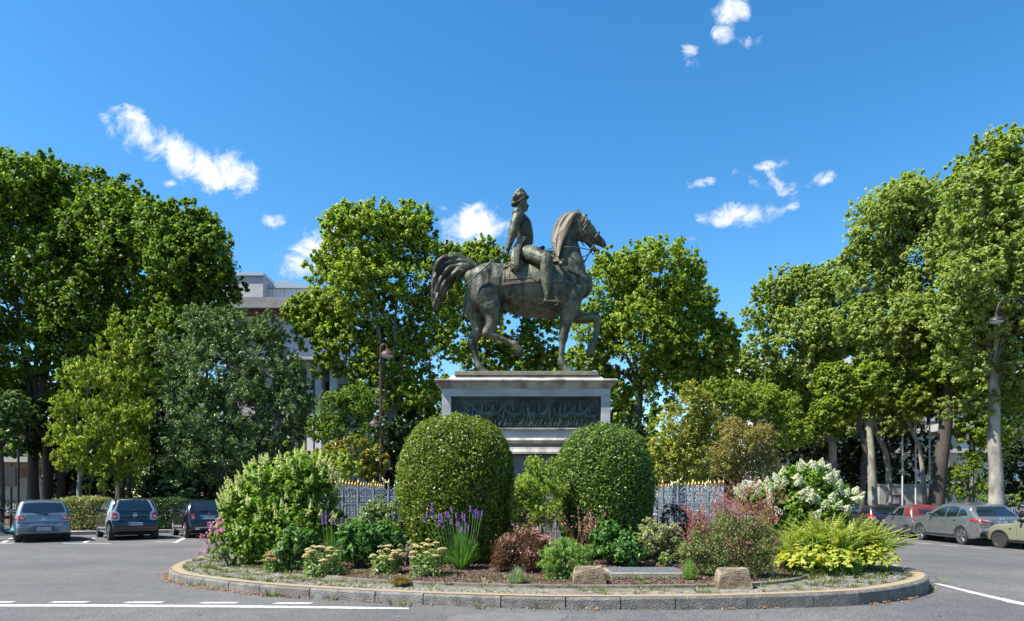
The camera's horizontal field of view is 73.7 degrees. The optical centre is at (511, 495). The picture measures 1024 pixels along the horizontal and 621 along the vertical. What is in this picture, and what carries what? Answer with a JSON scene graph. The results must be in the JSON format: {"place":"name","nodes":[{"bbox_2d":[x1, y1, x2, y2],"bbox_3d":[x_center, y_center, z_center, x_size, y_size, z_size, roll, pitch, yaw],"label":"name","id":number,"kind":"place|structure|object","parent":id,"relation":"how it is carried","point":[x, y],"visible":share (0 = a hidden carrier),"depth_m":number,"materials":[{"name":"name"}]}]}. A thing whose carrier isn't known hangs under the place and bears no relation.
{"place":"outdoors","nodes":[
{"label":"outdoors","id":0,"kind":"place"},
{"bbox_2d":[4,508,656,528],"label":"garden ground","id":1,"kind":"structure","parent":0,"point":[6,520],"depth_m":44.26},
{"bbox_2d":[0,388,41,523],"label":"tree","id":2,"kind":"object","parent":1,"relation":"on","point":[8,432],"visible":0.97,"depth_m":33.01,"materials":[{"name":"green plant"}]},
{"bbox_2d":[4,457,98,502],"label":"cream building","id":3,"kind":"structure","parent":1,"relation":"on","point":[8,461],"depth_m":44.00,"materials":[{"name":"grey"}]},
{"bbox_2d":[25,398,81,498],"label":"park tree","id":4,"kind":"object","parent":1,"relation":"on","point":[40,428],"visible":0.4,"depth_m":35.94,"materials":[{"name":"green plant"}]},
{"bbox_2d":[0,145,131,499],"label":"plane tree","id":5,"kind":"object","parent":1,"relation":"on","point":[26,196],"visible":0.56,"depth_m":36.47,"materials":[{"name":"green plant"}]},
{"bbox_2d":[40,460,97,501],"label":"evergreen shrub","id":6,"kind":"object","parent":1,"relation":"on","point":[71,476],"visible":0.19,"depth_m":42.72,"materials":[{"name":"green plant"}]},
{"bbox_2d":[70,450,126,501],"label":"evergreen shrub","id":7,"kind":"object","parent":1,"relation":"on","point":[95,488],"visible":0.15,"depth_m":41.54,"materials":[{"name":"green plant"}]},
{"bbox_2d":[41,312,165,501],"bbox_3d":[-18.546,-3.265,30.998,5.392,10.118,2.674,0,0,-10],"label":"yellow tree","id":8,"kind":"object","parent":1,"relation":"on","point":[82,438],"visible":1,"depth_m":30.74,"materials":[{"name":"green plant"}]},
{"bbox_2d":[18,173,194,498],"bbox_3d":[-21.786,-7.896,37.695,9.683,19.739,7.380,0,0,0],"label":"plane tree","id":9,"kind":"object","parent":1,"relation":"on","point":[107,213],"visible":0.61,"depth_m":35.86,"materials":[{"name":"green plant"}]},
{"bbox_2d":[93,396,157,497],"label":"park tree","id":10,"kind":"object","parent":1,"relation":"on","point":[119,492],"visible":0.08,"depth_m":34.87,"materials":[{"name":"green plant"}]},
{"bbox_2d":[132,381,196,490],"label":"dark tree","id":11,"kind":"object","parent":1,"relation":"on","point":[153,444],"visible":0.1,"depth_m":39.88,"materials":[{"name":"green plant"}]},
{"bbox_2d":[133,455,200,502],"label":"evergreen shrub","id":12,"kind":"object","parent":1,"relation":"on","point":[150,481],"visible":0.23,"depth_m":32.62,"materials":[{"name":"green plant"}]},
{"bbox_2d":[125,194,249,502],"bbox_3d":[-17.096,-6.787,35.946,6.514,17.470,6.292,0,0,0],"label":"plane tree","id":13,"kind":"object","parent":1,"relation":"on","point":[198,237],"visible":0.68,"depth_m":34.58,"materials":[{"name":"green plant"}]},
{"bbox_2d":[216,272,371,492],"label":"modern building","id":14,"kind":"structure","parent":1,"relation":"on","point":[263,294],"depth_m":50.10,"materials":[{"name":"concrete"}]},
{"bbox_2d":[278,195,466,521],"bbox_3d":[-7.322,-6.977,35.997,10.184,17.780,5.813,0,0,0],"label":"plane tree","id":15,"kind":"object","parent":1,"relation":"on","point":[361,268],"visible":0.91,"depth_m":35.45,"materials":[{"name":"green plant"}]},
{"bbox_2d":[382,373,449,421],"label":"background tree","id":16,"kind":"object","parent":1,"relation":"on","point":[401,411],"visible":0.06,"depth_m":53.24,"materials":[{"name":"green plant"}]},
{"bbox_2d":[441,232,570,370],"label":"plane tree","id":17,"kind":"object","parent":1,"relation":"on","point":[481,252],"visible":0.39,"depth_m":42.76,"materials":[{"name":"green plant"}]},
{"bbox_2d":[582,366,662,443],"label":"background tree","id":18,"kind":"object","parent":1,"relation":"on","point":[615,414],"visible":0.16,"depth_m":52.51,"materials":[{"name":"green plant"}]},
{"bbox_2d":[0,497,1023,620],"bbox_3d":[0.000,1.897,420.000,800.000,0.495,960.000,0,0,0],"label":"ground","id":19,"kind":"structure","parent":0,"point":[38,570],"depth_m":11.45,"materials":[{"name":"asphalt"}]},
{"bbox_2d":[7,499,72,541],"bbox_3d":[-17.433,0.898,25.274,2.040,1.501,3.814,0,0,-37],"label":"parked car","id":20,"kind":"object","parent":19,"relation":"on","point":[33,518],"visible":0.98,"depth_m":23.88,"materials":[{"name":"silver metal"}]},
{"bbox_2d":[52,494,111,530],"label":"hedge","id":21,"kind":"object","parent":19,"relation":"on","point":[83,514],"visible":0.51,"depth_m":29.40,"materials":[{"name":"green plant"}]},
{"bbox_2d":[94,497,158,539],"bbox_3d":[-14.896,0.868,26.378,2.048,1.560,3.513,0,0,-39],"label":"parked car","id":22,"kind":"object","parent":19,"relation":"on","point":[126,516],"visible":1,"depth_m":25.17,"materials":[{"name":"black paint"}]},
{"bbox_2d":[147,495,192,528],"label":"hedge","id":23,"kind":"object","parent":19,"relation":"on","point":[165,513],"visible":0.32,"depth_m":30.42,"materials":[{"name":"plant"}]},
{"bbox_2d":[171,499,222,537],"bbox_3d":[-12.654,0.901,27.658,1.999,1.494,3.545,0,0,-36],"label":"parked car","id":24,"kind":"object","parent":19,"relation":"on","point":[193,516],"visible":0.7,"depth_m":26.31,"materials":[{"name":"black paint"}]},
{"bbox_2d":[179,458,247,523],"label":"evergreen shrub","id":25,"kind":"object","parent":19,"relation":"on","point":[208,490],"visible":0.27,"depth_m":32.09,"materials":[{"name":"green plant"}]},
{"bbox_2d":[147,300,317,500],"bbox_3d":[-13.099,-3.650,31.749,7.912,11.085,3.866,0,0,0],"label":"ash tree","id":26,"kind":"object","parent":19,"relation":"on","point":[193,347],"visible":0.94,"depth_m":31.47,"materials":[{"name":"green plant"}]},
{"bbox_2d":[283,439,364,538],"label":"lilac shrub","id":27,"kind":"object","parent":19,"relation":"on","point":[341,466],"visible":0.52,"depth_m":21.93,"materials":[{"name":"green plant"}]},
{"bbox_2d":[304,379,386,495],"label":"tree","id":28,"kind":"object","parent":19,"relation":"on","point":[325,425],"visible":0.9,"depth_m":30.78,"materials":[{"name":"green plant"}]},
{"bbox_2d":[304,432,390,518],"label":"magnolia shrub","id":29,"kind":"object","parent":19,"relation":"on","point":[365,455],"visible":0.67,"depth_m":26.87,"materials":[{"name":"green plant"}]},
{"bbox_2d":[369,344,393,481],"bbox_3d":[-5.730,-2.506,30.000,1.124,8.313,0.620,0,0,0],"label":"street lamp","id":30,"kind":"object","parent":19,"relation":"on","point":[387,353],"visible":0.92,"depth_m":29.95,"materials":[{"name":"brown"}]},
{"bbox_2d":[356,414,412,516],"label":"evergreen shrub","id":31,"kind":"object","parent":19,"relation":"on","point":[391,445],"visible":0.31,"depth_m":33.56,"materials":[{"name":"green plant"}]},
{"bbox_2d":[446,612,566,620],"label":"road patch","id":32,"kind":"object","parent":19,"relation":"on","point":[541,616],"visible":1,"depth_m":9.22,"materials":[{"name":"asphalt"}]},
{"bbox_2d":[0,582,1023,608],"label":"road marking","id":33,"kind":"object","parent":19,"relation":"on","point":[261,606],"visible":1,"depth_m":10.18,"materials":[{"name":"paint"}]},
{"bbox_2d":[3,401,1023,512],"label":"woods","id":34,"kind":"object","parent":19,"relation":"on","point":[135,477],"visible":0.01,"depth_m":67.30,"materials":[{"name":"green plant"}]},
{"bbox_2d":[168,538,928,609],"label":"kerb","id":35,"kind":"structure","parent":19,"relation":"on","point":[839,598],"depth_m":10.25,"materials":[{"name":"stone"}]},
{"bbox_2d":[172,537,924,595],"bbox_3d":[0.370,1.476,17.648,15.765,0.001,15.364,0,0,0],"label":"kerb yellow marking","id":36,"kind":"object","parent":35,"relation":"on","point":[178,568],"visible":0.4,"depth_m":10.68,"materials":[{"name":"paint"}]},
{"bbox_2d":[614,412,668,485],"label":"evergreen shrub","id":37,"kind":"object","parent":19,"relation":"on","point":[636,423],"visible":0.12,"depth_m":35.50,"materials":[{"name":"green plant"}]},
{"bbox_2d":[564,234,744,428],"bbox_3d":[7.750,-5.993,37.695,10.344,16.006,5.932,0,0,0],"label":"plane tree","id":38,"kind":"object","parent":19,"relation":"on","point":[670,324],"visible":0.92,"depth_m":36.76,"materials":[{"name":"green plant"}]},
{"bbox_2d":[646,378,727,501],"bbox_3d":[7.260,-1.570,29.043,3.987,6.757,2.272,0,0,0],"label":"yellow shrub","id":39,"kind":"object","parent":19,"relation":"on","point":[695,420],"visible":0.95,"depth_m":28.77,"materials":[{"name":"green plant"}]},
{"bbox_2d":[681,401,773,513],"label":"evergreen shrub","id":40,"kind":"object","parent":19,"relation":"on","point":[704,478],"visible":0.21,"depth_m":43.58,"materials":[{"name":"green plant"}]},
{"bbox_2d":[699,414,781,516],"bbox_3d":[9.623,-0.764,28.449,3.543,5.246,1.990,0,0,-14],"label":"khaki shrub","id":41,"kind":"object","parent":19,"relation":"on","point":[757,434],"visible":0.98,"depth_m":28.26,"materials":[{"name":"green plant"}]},
{"bbox_2d":[698,376,814,522],"bbox_3d":[11.696,-1.912,33.040,5.517,7.635,2.407,0,0,0],"label":"leafy shrub","id":42,"kind":"object","parent":19,"relation":"on","point":[764,399],"visible":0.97,"depth_m":32.72,"materials":[{"name":"green plant"}]},
{"bbox_2d":[747,426,845,516],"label":"evergreen shrub","id":43,"kind":"object","parent":19,"relation":"on","point":[789,454],"visible":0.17,"depth_m":47.72,"materials":[{"name":"green plant"}]},
{"bbox_2d":[723,255,889,515],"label":"plane tree","id":44,"kind":"object","parent":19,"relation":"on","point":[818,343],"visible":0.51,"depth_m":43.16,"materials":[{"name":"green plant"}]},
{"bbox_2d":[805,359,895,523],"bbox_3d":[17.267,-2.421,35.089,4.623,9.130,2.702,0,0,0],"label":"plane tree","id":45,"kind":"object","parent":19,"relation":"on","point":[849,390],"visible":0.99,"depth_m":34.64,"materials":[{"name":"green plant"}]},
{"bbox_2d":[822,347,912,504],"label":"plane tree","id":46,"kind":"object","parent":19,"relation":"on","point":[889,498],"visible":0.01,"depth_m":39.39,"materials":[{"name":"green plant"}]},
{"bbox_2d":[851,504,897,533],"bbox_3d":[18.632,1.212,35.874,2.139,1.528,4.296,0,0,1],"label":"parked car","id":47,"kind":"object","parent":19,"relation":"on","point":[880,513],"visible":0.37,"depth_m":34.05,"materials":[{"name":"grey paint"}]},
{"bbox_2d":[830,168,972,503],"bbox_3d":[21.837,-7.983,37.715,8.541,20.538,6.375,0,0,0],"label":"plane tree","id":48,"kind":"object","parent":19,"relation":"on","point":[904,210],"visible":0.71,"depth_m":37.09,"materials":[{"name":"green plant"}]},
{"bbox_2d":[882,504,943,537],"bbox_3d":[18.955,1.206,32.254,2.036,1.556,2.715,0,0,1],"label":"parked car","id":49,"kind":"object","parent":19,"relation":"on","point":[902,516],"visible":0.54,"depth_m":31.55,"materials":[{"name":"red paint"}]},
{"bbox_2d":[887,354,964,504],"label":"plane tree","id":50,"kind":"object","parent":19,"relation":"on","point":[932,414],"visible":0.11,"depth_m":36.91,"materials":[{"name":"green plant"}]},
{"bbox_2d":[893,297,1023,506],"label":"plane tree","id":51,"kind":"object","parent":19,"relation":"on","point":[943,448],"visible":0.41,"depth_m":35.73,"materials":[{"name":"green plant"}]},
{"bbox_2d":[911,502,1020,544],"bbox_3d":[18.744,1.133,28.467,2.250,1.691,4.868,0,0,1],"label":"parked car","id":52,"kind":"object","parent":19,"relation":"on","point":[964,523],"visible":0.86,"depth_m":27.06,"materials":[{"name":"grey paint"}]},
{"bbox_2d":[921,122,1023,505],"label":"plane tree","id":53,"kind":"object","parent":19,"relation":"on","point":[987,209],"visible":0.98,"depth_m":30.16,"materials":[{"name":"green plant"}]},
{"bbox_2d":[987,517,1023,547],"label":"parked car","id":54,"kind":"object","parent":19,"relation":"on","point":[1003,535],"visible":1,"depth_m":25.15,"materials":[{"name":"yellow paint"}]},
{"bbox_2d":[0,0,1023,496],"label":"sky","id":55,"kind":"structure","parent":0,"point":[746,131],"materials":[{"name":"blue"}]},
{"bbox_2d":[256,542,820,584],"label":"mulch ground","id":56,"kind":"structure","parent":0,"point":[529,581],"depth_m":11.98,"materials":[{"name":"wood"}]},
{"bbox_2d":[215,441,344,563],"bbox_3d":[-4.844,0.203,14.124,2.680,2.652,1.567,0,0,0],"label":"panicle hydrangea","id":57,"kind":"object","parent":56,"relation":"on","point":[265,522],"visible":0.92,"depth_m":13.94,"materials":[{"name":"green plant"}]},
{"bbox_2d":[301,545,340,577],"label":"sedum plant","id":58,"kind":"object","parent":56,"relation":"on","point":[313,570],"visible":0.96,"depth_m":12.18,"materials":[{"name":"green plant"}]},
{"bbox_2d":[327,481,384,545],"bbox_3d":[-4.179,0.477,18.900,0.072,1.715,6.872,0,0,0],"label":"iron railing","id":59,"kind":"object","parent":56,"relation":"on","point":[365,490],"visible":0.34,"depth_m":18.20,"materials":[{"name":"metal"}]},
{"bbox_2d":[332,516,392,568],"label":"peony plant","id":60,"kind":"object","parent":56,"relation":"on","point":[353,537],"visible":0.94,"depth_m":12.85,"materials":[{"name":"green plant"}]},
{"bbox_2d":[338,494,409,561],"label":"round shrub","id":61,"kind":"object","parent":56,"relation":"on","point":[375,510],"visible":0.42,"depth_m":13.64,"materials":[{"name":"green plant"}]},
{"bbox_2d":[369,544,402,574],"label":"sedum plant","id":62,"kind":"object","parent":56,"relation":"on","point":[391,563],"visible":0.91,"depth_m":12.15,"materials":[{"name":"green plant"}]},
{"bbox_2d":[367,518,408,564],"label":"peony plant","id":63,"kind":"object","parent":56,"relation":"on","point":[391,530],"visible":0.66,"depth_m":13.06,"materials":[{"name":"green plant"}]},
{"bbox_2d":[409,539,447,576],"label":"sedum plant","id":64,"kind":"object","parent":56,"relation":"on","point":[422,570],"visible":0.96,"depth_m":11.83,"materials":[{"name":"green plant"}]},
{"bbox_2d":[423,502,482,568],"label":"liatris plant","id":65,"kind":"object","parent":56,"relation":"on","point":[461,555],"visible":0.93,"depth_m":12.49,"materials":[{"name":"green plant"}]},
{"bbox_2d":[393,411,515,564],"bbox_3d":[-1.154,-0.181,13.991,2.525,3.088,2.510,0,0,0],"label":"topiary","id":66,"kind":"object","parent":56,"relation":"on","point":[458,463],"visible":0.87,"depth_m":13.14,"materials":[{"name":"green plant"}]},
{"bbox_2d":[488,519,558,572],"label":"shrub","id":67,"kind":"object","parent":56,"relation":"on","point":[507,549],"visible":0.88,"depth_m":12.11,"materials":[{"name":"red plant"}]},
{"bbox_2d":[434,375,617,544],"bbox_3d":[0.357,-0.792,18.050,4.911,4.555,2.160,0,0,0],"label":"pedestal","id":68,"kind":"object","parent":56,"relation":"on","point":[540,416],"visible":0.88,"depth_m":17.30,"materials":[{"name":"stone"}]},
{"bbox_2d":[431,187,605,375],"bbox_3d":[0.176,-5.581,18.050,4.633,5.068,1.786,0,0,0],"label":"equestrian statue","id":69,"kind":"object","parent":68,"relation":"on","point":[529,280],"visible":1,"depth_m":17.65,"materials":[{"name":"grey metal"}]},
{"bbox_2d":[328,479,724,551],"bbox_3d":[0.313,0.477,15.500,9.057,1.715,0.072,0,0,0],"label":"iron railing","id":70,"kind":"object","parent":56,"relation":"on","point":[373,492],"visible":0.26,"depth_m":15.49,"materials":[{"name":"metal"}]},
{"bbox_2d":[504,455,568,534],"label":"willow leaved shrub","id":71,"kind":"object","parent":56,"relation":"on","point":[526,486],"visible":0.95,"depth_m":13.37,"materials":[{"name":"green plant"}]},
{"bbox_2d":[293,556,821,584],"bbox_3d":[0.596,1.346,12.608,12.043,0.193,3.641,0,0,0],"label":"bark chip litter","id":72,"kind":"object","parent":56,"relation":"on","point":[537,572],"visible":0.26,"depth_m":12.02,"materials":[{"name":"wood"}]},
{"bbox_2d":[536,537,595,579],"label":"feathery plant","id":73,"kind":"object","parent":56,"relation":"on","point":[576,556],"visible":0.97,"depth_m":11.40,"materials":[{"name":"green plant"}]},
{"bbox_2d":[572,566,605,584],"bbox_3d":[1.239,1.326,11.024,0.577,0.357,0.365,0,0,0],"label":"stone block","id":74,"kind":"object","parent":56,"relation":"on","point":[589,575],"depth_m":10.87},
{"bbox_2d":[550,421,656,559],"bbox_3d":[1.928,-0.109,14.417,2.261,2.902,2.279,0,0,0],"label":"topiary","id":75,"kind":"object","parent":56,"relation":"on","point":[609,466],"visible":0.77,"depth_m":13.62,"materials":[{"name":"green plant"}]},
{"bbox_2d":[588,516,636,563],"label":"peony plant","id":76,"kind":"object","parent":56,"relation":"on","point":[604,534],"visible":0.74,"depth_m":12.86,"materials":[{"name":"green plant"}]},
{"bbox_2d":[605,529,647,566],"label":"peony plant","id":77,"kind":"object","parent":56,"relation":"on","point":[625,552],"visible":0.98,"depth_m":12.63,"materials":[{"name":"green plant"}]},
{"bbox_2d":[603,567,683,577],"bbox_3d":[2.310,1.357,11.950,1.320,0.122,0.880,0,0,0],"label":"low stone slab","id":78,"kind":"object","parent":56,"relation":"on","point":[646,572],"visible":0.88,"depth_m":11.59,"materials":[{"name":"stone"}]},
{"bbox_2d":[632,517,681,564],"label":"variegated shrub","id":79,"kind":"object","parent":56,"relation":"on","point":[659,533],"visible":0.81,"depth_m":13.15,"materials":[{"name":"green plant"}]},
{"bbox_2d":[655,503,708,556],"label":"bronze shrub","id":80,"kind":"object","parent":56,"relation":"on","point":[666,519],"visible":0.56,"depth_m":14.58,"materials":[{"name":"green plant"}]},
{"bbox_2d":[658,480,722,540],"bbox_3d":[4.805,0.477,18.900,0.072,1.715,6.872,0,0,0],"label":"iron railing","id":81,"kind":"object","parent":56,"relation":"on","point":[683,490],"visible":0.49,"depth_m":18.56,"materials":[{"name":"metal"}]},
{"bbox_2d":[671,493,784,576],"bbox_3d":[3.750,0.721,11.831,1.916,1.578,1.104,0,0,0],"label":"gaura bush","id":82,"kind":"object","parent":56,"relation":"on","point":[741,550],"visible":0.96,"depth_m":11.70,"materials":[{"name":"green plant"}]},
{"bbox_2d":[712,567,752,589],"bbox_3d":[3.495,1.329,10.849,0.584,0.351,0.365,0,0,0],"label":"stone block","id":83,"kind":"object","parent":56,"relation":"on","point":[736,578],"depth_m":10.69,"materials":[{"name":"stone"}]},
{"bbox_2d":[690,475,791,542],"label":"gaura bush","id":84,"kind":"object","parent":56,"relation":"on","point":[757,494],"visible":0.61,"depth_m":14.16,"materials":[{"name":"pink plant"}]},
{"bbox_2d":[777,510,883,559],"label":"fern plant","id":85,"kind":"object","parent":56,"relation":"on","point":[812,528],"visible":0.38,"depth_m":13.40,"materials":[{"name":"green plant"}]},
{"bbox_2d":[186,543,907,593],"bbox_3d":[0.370,1.476,17.648,15.275,0.042,14.874,0,0,0],"label":"paving bed","id":86,"kind":"object","parent":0,"point":[798,582],"visible":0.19,"depth_m":10.79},
{"bbox_2d":[196,518,256,566],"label":"phlox plant","id":87,"kind":"object","parent":86,"relation":"on","point":[224,548],"visible":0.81,"depth_m":13.88,"materials":[{"name":"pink plant"}]},
{"bbox_2d":[260,550,293,572],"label":"sedum plant","id":88,"kind":"object","parent":86,"relation":"on","point":[273,564],"visible":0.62,"depth_m":12.92,"materials":[{"name":"green plant"}]},
{"bbox_2d":[271,523,324,572],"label":"peony plant","id":89,"kind":"object","parent":86,"relation":"on","point":[297,542],"visible":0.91,"depth_m":12.77,"materials":[{"name":"green plant"}]},
{"bbox_2d":[251,538,820,587],"bbox_3d":[0.370,1.450,17.298,12.905,0.070,13.204,0,0,0],"label":"kerb inner edging","id":90,"kind":"object","parent":86,"relation":"on","point":[559,586],"visible":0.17,"depth_m":10.86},
{"bbox_2d":[789,537,833,572],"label":"hosta plant","id":91,"kind":"object","parent":90,"relation":"on","point":[811,553],"visible":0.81,"depth_m":12.28,"materials":[{"name":"yellow plant"}]},
{"bbox_2d":[187,553,907,593],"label":"paving setts","id":92,"kind":"structure","parent":86,"relation":"on","point":[892,577],"depth_m":11.24,"materials":[{"name":"stone"}]},
{"bbox_2d":[182,545,914,594],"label":"grass weeds","id":93,"kind":"object","parent":92,"relation":"on","point":[209,566],"depth_m":11.94,"materials":[{"name":"plant"}]},
{"bbox_2d":[796,513,913,559],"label":"fern plant","id":94,"kind":"object","parent":92,"relation":"on","point":[866,525],"visible":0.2,"depth_m":13.51,"materials":[{"name":"green plant"}]},
{"bbox_2d":[830,519,920,567],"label":"fern plant","id":95,"kind":"object","parent":92,"relation":"on","point":[891,545],"visible":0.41,"depth_m":13.40,"materials":[{"name":"green plant"}]},
{"bbox_2d":[856,536,901,571],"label":"hosta plant","id":96,"kind":"object","parent":92,"relation":"on","point":[885,554],"visible":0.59,"depth_m":12.80,"materials":[{"name":"yellow plant"}]},
{"bbox_2d":[733,457,865,553],"bbox_3d":[6.771,0.330,16.101,3.032,2.440,1.346,0,0,0],"label":"white hydrangea","id":97,"kind":"object","parent":86,"relation":"on","point":[804,491],"visible":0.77,"depth_m":15.91,"materials":[{"name":"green plant"}]},
{"bbox_2d":[785,521,876,568],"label":"fern plant","id":98,"kind":"object","parent":86,"relation":"on","point":[840,542],"visible":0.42,"depth_m":12.94,"materials":[{"name":"green plant"}]},
{"bbox_2d":[821,538,867,574],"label":"hosta plant","id":99,"kind":"object","parent":86,"relation":"on","point":[847,556],"visible":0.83,"depth_m":12.26,"materials":[{"name":"yellow plant"}]},
{"bbox_2d":[846,530,886,570],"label":"hosta plant","id":100,"kind":"object","parent":86,"relation":"on","point":[870,553],"visible":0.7,"depth_m":12.74,"materials":[{"name":"yellow plant"}]},
{"bbox_2d":[690,509,1022,517],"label":"garden ground","id":101,"kind":"structure","parent":0,"point":[785,511],"depth_m":74.56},
{"bbox_2d":[800,425,876,503],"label":"evergreen shrub","id":102,"kind":"object","parent":101,"relation":"on","point":[852,448],"visible":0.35,"depth_m":47.57,"materials":[{"name":"green plant"}]},
{"bbox_2d":[836,417,908,496],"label":"evergreen shrub","id":103,"kind":"object","parent":101,"relation":"on","point":[857,461],"visible":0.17,"depth_m":48.56,"materials":[{"name":"green plant"}]},
{"bbox_2d":[877,484,928,506],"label":"garden wall","id":104,"kind":"structure","parent":101,"relation":"on","point":[908,494],"depth_m":43.00,"materials":[{"name":"concrete"}]},
{"bbox_2d":[861,419,948,489],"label":"evergreen shrub","id":105,"kind":"object","parent":101,"relation":"on","point":[880,462],"visible":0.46,"depth_m":45.89,"materials":[{"name":"green plant"}]},
{"bbox_2d":[946,447,987,502],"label":"leafy shrub","id":106,"kind":"object","parent":101,"relation":"on","point":[971,456],"visible":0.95,"depth_m":35.84,"materials":[{"name":"green plant"}]},
{"bbox_2d":[972,429,1023,512],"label":"evergreen shrub","id":107,"kind":"object","parent":101,"relation":"on","point":[1012,456],"visible":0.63,"depth_m":44.66,"materials":[{"name":"green plant"}]},
{"bbox_2d":[728,358,1023,502],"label":"pale building","id":108,"kind":"structure","parent":0,"point":[954,455],"depth_m":62.00,"materials":[{"name":"concrete"}]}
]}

